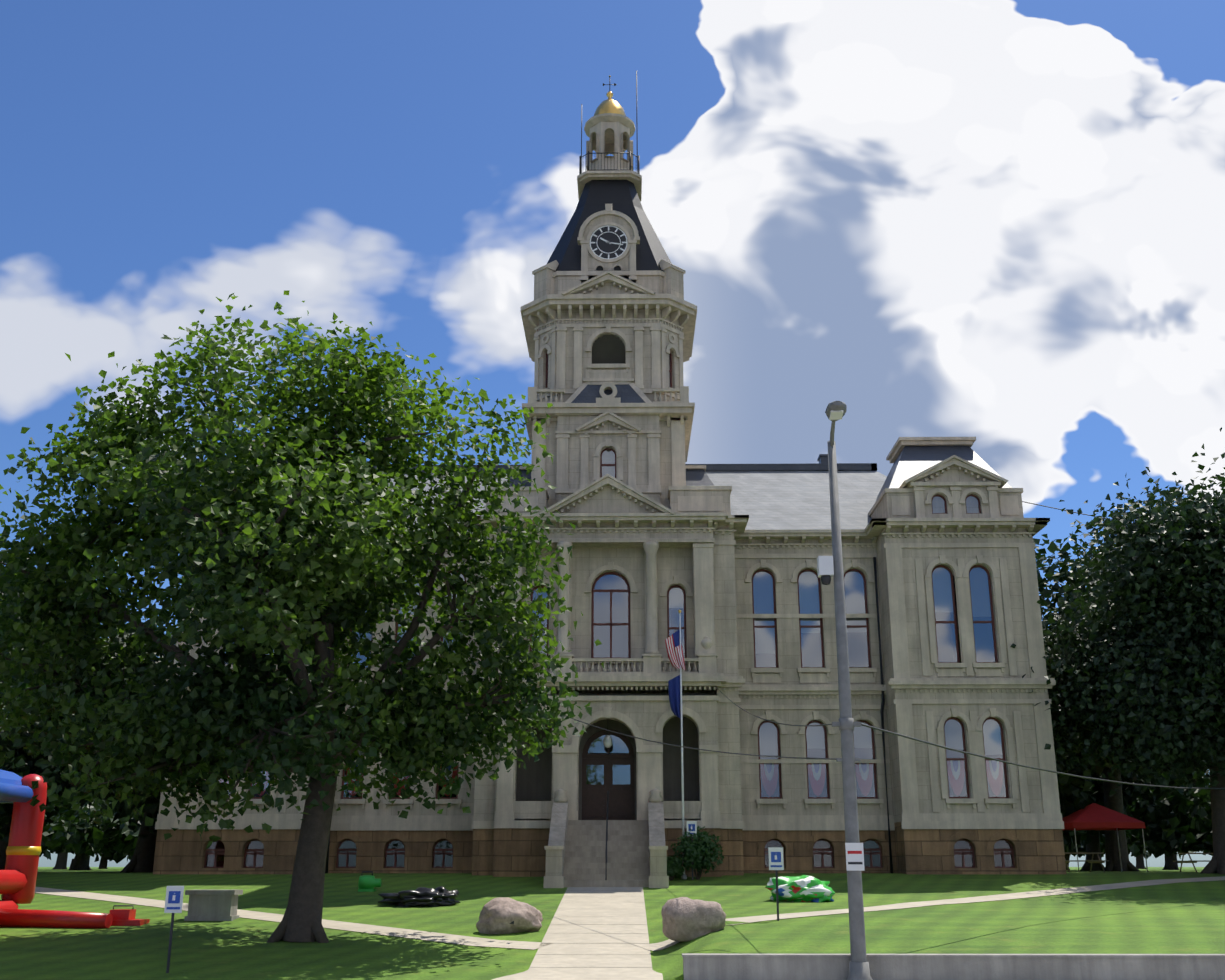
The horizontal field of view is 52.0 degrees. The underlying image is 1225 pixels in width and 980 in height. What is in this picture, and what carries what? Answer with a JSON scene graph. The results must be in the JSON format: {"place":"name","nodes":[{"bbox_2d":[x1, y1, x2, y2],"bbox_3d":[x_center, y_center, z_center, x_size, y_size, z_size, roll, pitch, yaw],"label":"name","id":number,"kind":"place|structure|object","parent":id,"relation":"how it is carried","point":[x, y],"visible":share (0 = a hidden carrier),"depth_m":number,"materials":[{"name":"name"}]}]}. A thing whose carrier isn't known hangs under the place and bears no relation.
{"place":"outdoors","nodes":[
{"label":"outdoors","id":0,"kind":"place"},
{"bbox_2d":[0,867,1224,979],"bbox_3d":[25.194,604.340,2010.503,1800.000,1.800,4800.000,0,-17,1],"label":"terrain","id":1,"kind":"structure","parent":0,"point":[1181,918],"depth_m":26.80,"materials":[{"name":"green plant"}]},
{"bbox_2d":[0,572,60,758],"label":"tree","id":2,"kind":"object","parent":1,"relation":"on","point":[2,754],"visible":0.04,"depth_m":39.47,"materials":[{"name":"green plant"}]},
{"bbox_2d":[43,850,67,868],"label":"tree","id":3,"kind":"object","parent":1,"relation":"on","point":[61,861],"depth_m":105.23,"materials":[{"name":"brown plant"}]},
{"bbox_2d":[0,769,112,927],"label":"bouncy castle","id":4,"kind":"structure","parent":1,"relation":"on","point":[18,876],"depth_m":29.63,"materials":[{"name":"red plastic"}]},
{"bbox_2d":[0,799,133,869],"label":"tree","id":5,"kind":"object","parent":1,"relation":"on","point":[74,861],"visible":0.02,"depth_m":78.23,"materials":[{"name":"green plant"}]},
{"bbox_2d":[0,616,164,869],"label":"tree","id":6,"kind":"object","parent":1,"relation":"on","point":[6,809],"visible":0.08,"depth_m":53.54,"materials":[{"name":"green plant"}]},
{"bbox_2d":[0,538,173,769],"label":"tree","id":7,"kind":"object","parent":1,"relation":"on","point":[8,744],"visible":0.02,"depth_m":45.23,"materials":[{"name":"green plant"}]},
{"bbox_2d":[47,789,127,869],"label":"tree","id":8,"kind":"object","parent":1,"relation":"on","point":[84,861],"visible":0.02,"depth_m":84.02,"materials":[{"name":"green plant"}]},
{"bbox_2d":[42,798,143,856],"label":"tree","id":9,"kind":"object","parent":1,"relation":"on","point":[103,834],"visible":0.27,"depth_m":69.28,"materials":[{"name":"green plant"}]},
{"bbox_2d":[22,607,175,872],"bbox_3d":[-18.214,10.134,51.001,11.770,10.919,14.495,0,-17,1],"label":"tree","id":10,"kind":"object","parent":1,"relation":"on","point":[142,859],"depth_m":47.71,"materials":[{"name":"green plant"}]},
{"bbox_2d":[94,852,132,868],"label":"tree line","id":11,"kind":"object","parent":1,"relation":"on","point":[103,862],"visible":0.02,"depth_m":141.08,"materials":[{"name":"green plant"}]},
{"bbox_2d":[104,850,130,863],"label":"tree line","id":12,"kind":"object","parent":1,"relation":"on","point":[117,859],"depth_m":120.60,"materials":[{"name":"green plant"}]},
{"bbox_2d":[164,886,183,972],"bbox_3d":[-7.815,7.874,22.226,0.310,1.660,0.055,0,-17,1],"label":"parking sign","id":13,"kind":"object","parent":1,"relation":"on","point":[174,900],"visible":1,"depth_m":22.37,"materials":[{"name":"metal"}]},
{"bbox_2d":[0,290,603,942],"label":"maple tree","id":14,"kind":"object","parent":1,"relation":"on","point":[290,556],"visible":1,"depth_m":26.70,"materials":[{"name":"green plant"}]},
{"bbox_2d":[109,871,834,925],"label":"lawn inflatables","id":15,"kind":"object","parent":1,"relation":"on","point":[212,905],"visible":0.85,"depth_m":32.05,"materials":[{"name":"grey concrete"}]},
{"bbox_2d":[476,897,725,941],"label":"boulders","id":16,"kind":"object","parent":1,"relation":"on","point":[685,919],"visible":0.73,"depth_m":24.57,"materials":[{"name":"stone"}]},
{"bbox_2d":[153,71,1066,887],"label":"courthouse","id":17,"kind":"structure","parent":1,"relation":"on","point":[941,583],"depth_m":43.58,"materials":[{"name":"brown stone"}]},
{"bbox_2d":[665,610,686,878],"bbox_3d":[2.068,8.177,40.556,0.666,8.774,0.183,0,-17,1],"label":"flag pole","id":18,"kind":"object","parent":1,"relation":"on","point":[674,648],"visible":1,"depth_m":41.09,"materials":[{"name":"silver metal"}]},
{"bbox_2d":[667,856,684,880],"bbox_3d":[1.811,11.778,38.944,0.781,0.848,0.811,15,-22,-40],"label":"shrub","id":19,"kind":"object","parent":1,"relation":"on","point":[675,868],"visible":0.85,"depth_m":38.77,"materials":[{"name":"green plant"}]},
{"bbox_2d":[687,821,696,879],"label":"information sign","id":20,"kind":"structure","parent":1,"relation":"on","point":[692,825],"depth_m":39.43,"materials":[{"name":"metal"}]},
{"bbox_2d":[671,826,723,879],"bbox_3d":[2.667,11.416,39.382,1.688,1.743,1.381,0,-17,1],"label":"shrub","id":21,"kind":"object","parent":1,"relation":"on","point":[701,854],"visible":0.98,"depth_m":39.14,"materials":[{"name":"green plant"}]},
{"bbox_2d":[768,847,783,920],"bbox_3d":[3.456,8.372,26.369,0.310,1.670,0.055,0,-17,1],"label":"parking sign","id":22,"kind":"object","parent":1,"relation":"on","point":[776,862],"visible":0.94,"depth_m":26.52,"materials":[{"name":"metal"}]},
{"bbox_2d":[1058,772,1094,851],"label":"tree","id":23,"kind":"object","parent":1,"relation":"on","point":[1069,839],"depth_m":67.22,"materials":[{"name":"green plant"}]},
{"bbox_2d":[1042,618,1123,817],"bbox_3d":[18.255,12.692,61.982,16.045,12.330,12.606,0,-17,1],"label":"tree","id":24,"kind":"object","parent":1,"relation":"on","point":[1068,787],"visible":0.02,"depth_m":57.77,"materials":[{"name":"green plant"}]},
{"bbox_2d":[1064,805,1149,869],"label":"tree","id":25,"kind":"object","parent":1,"relation":"on","point":[1134,849],"visible":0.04,"depth_m":81.33,"materials":[{"name":"green plant"}]},
{"bbox_2d":[1010,427,1224,874],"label":"tree","id":26,"kind":"object","parent":1,"relation":"on","point":[1144,672],"visible":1,"depth_m":41.14,"materials":[{"name":"green plant"}]},
{"bbox_2d":[1033,523,1205,870],"bbox_3d":[24.370,10.413,64.687,15.186,18.251,15.348,0,-17,1],"label":"tree","id":27,"kind":"object","parent":1,"relation":"on","point":[1114,802],"visible":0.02,"depth_m":63.37,"materials":[{"name":"green plant"}]},
{"bbox_2d":[1074,790,1185,857],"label":"tree","id":28,"kind":"object","parent":1,"relation":"on","point":[1140,846],"visible":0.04,"depth_m":87.25,"materials":[{"name":"green plant"}]},
{"bbox_2d":[1057,760,1209,870],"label":"tree","id":29,"kind":"object","parent":1,"relation":"on","point":[1097,837],"visible":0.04,"depth_m":70.88,"materials":[{"name":"green plant"}]},
{"bbox_2d":[1062,803,1212,871],"bbox_3d":[21.765,15.043,54.595,7.300,3.018,8.480,0,-17,1],"label":"canopy tent","id":30,"kind":"object","parent":1,"relation":"on","point":[1093,816],"visible":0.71,"depth_m":55.91,"materials":[{"name":"red fabric"}]},
{"bbox_2d":[1058,464,1220,638],"bbox_3d":[27.918,6.714,50.575,17.414,17.226,16.818,0,-17,1],"label":"tree","id":31,"kind":"object","parent":1,"relation":"on","point":[1066,546],"depth_m":54.69,"materials":[{"name":"green plant"}]},
{"bbox_2d":[1103,778,1212,856],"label":"tree","id":32,"kind":"object","parent":1,"relation":"on","point":[1186,824],"visible":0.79,"depth_m":67.27,"materials":[{"name":"green plant"}]},
{"bbox_2d":[1131,784,1184,868],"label":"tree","id":33,"kind":"object","parent":1,"relation":"on","point":[1140,861],"visible":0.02,"depth_m":137.09,"materials":[{"name":"green plant"}]},
{"bbox_2d":[1131,760,1209,869],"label":"tree","id":34,"kind":"object","parent":1,"relation":"on","point":[1170,864],"visible":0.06,"depth_m":90.83,"materials":[{"name":"green plant"}]},
{"bbox_2d":[1188,785,1212,855],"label":"tree","id":35,"kind":"object","parent":1,"relation":"on","point":[1204,851],"depth_m":79.82,"materials":[{"name":"green plant"}]},
{"bbox_2d":[0,0,1224,866],"label":"sky","id":36,"kind":"structure","parent":0,"point":[999,223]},
{"bbox_2d":[35,876,1224,979],"bbox_3d":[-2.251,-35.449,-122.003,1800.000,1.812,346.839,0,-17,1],"label":"pavements","id":37,"kind":"structure","parent":0,"point":[596,933],"depth_m":21.79,"materials":[{"name":"concrete"}]},
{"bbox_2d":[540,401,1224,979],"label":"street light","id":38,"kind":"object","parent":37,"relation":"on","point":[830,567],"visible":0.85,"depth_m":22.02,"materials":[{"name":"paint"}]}
]}

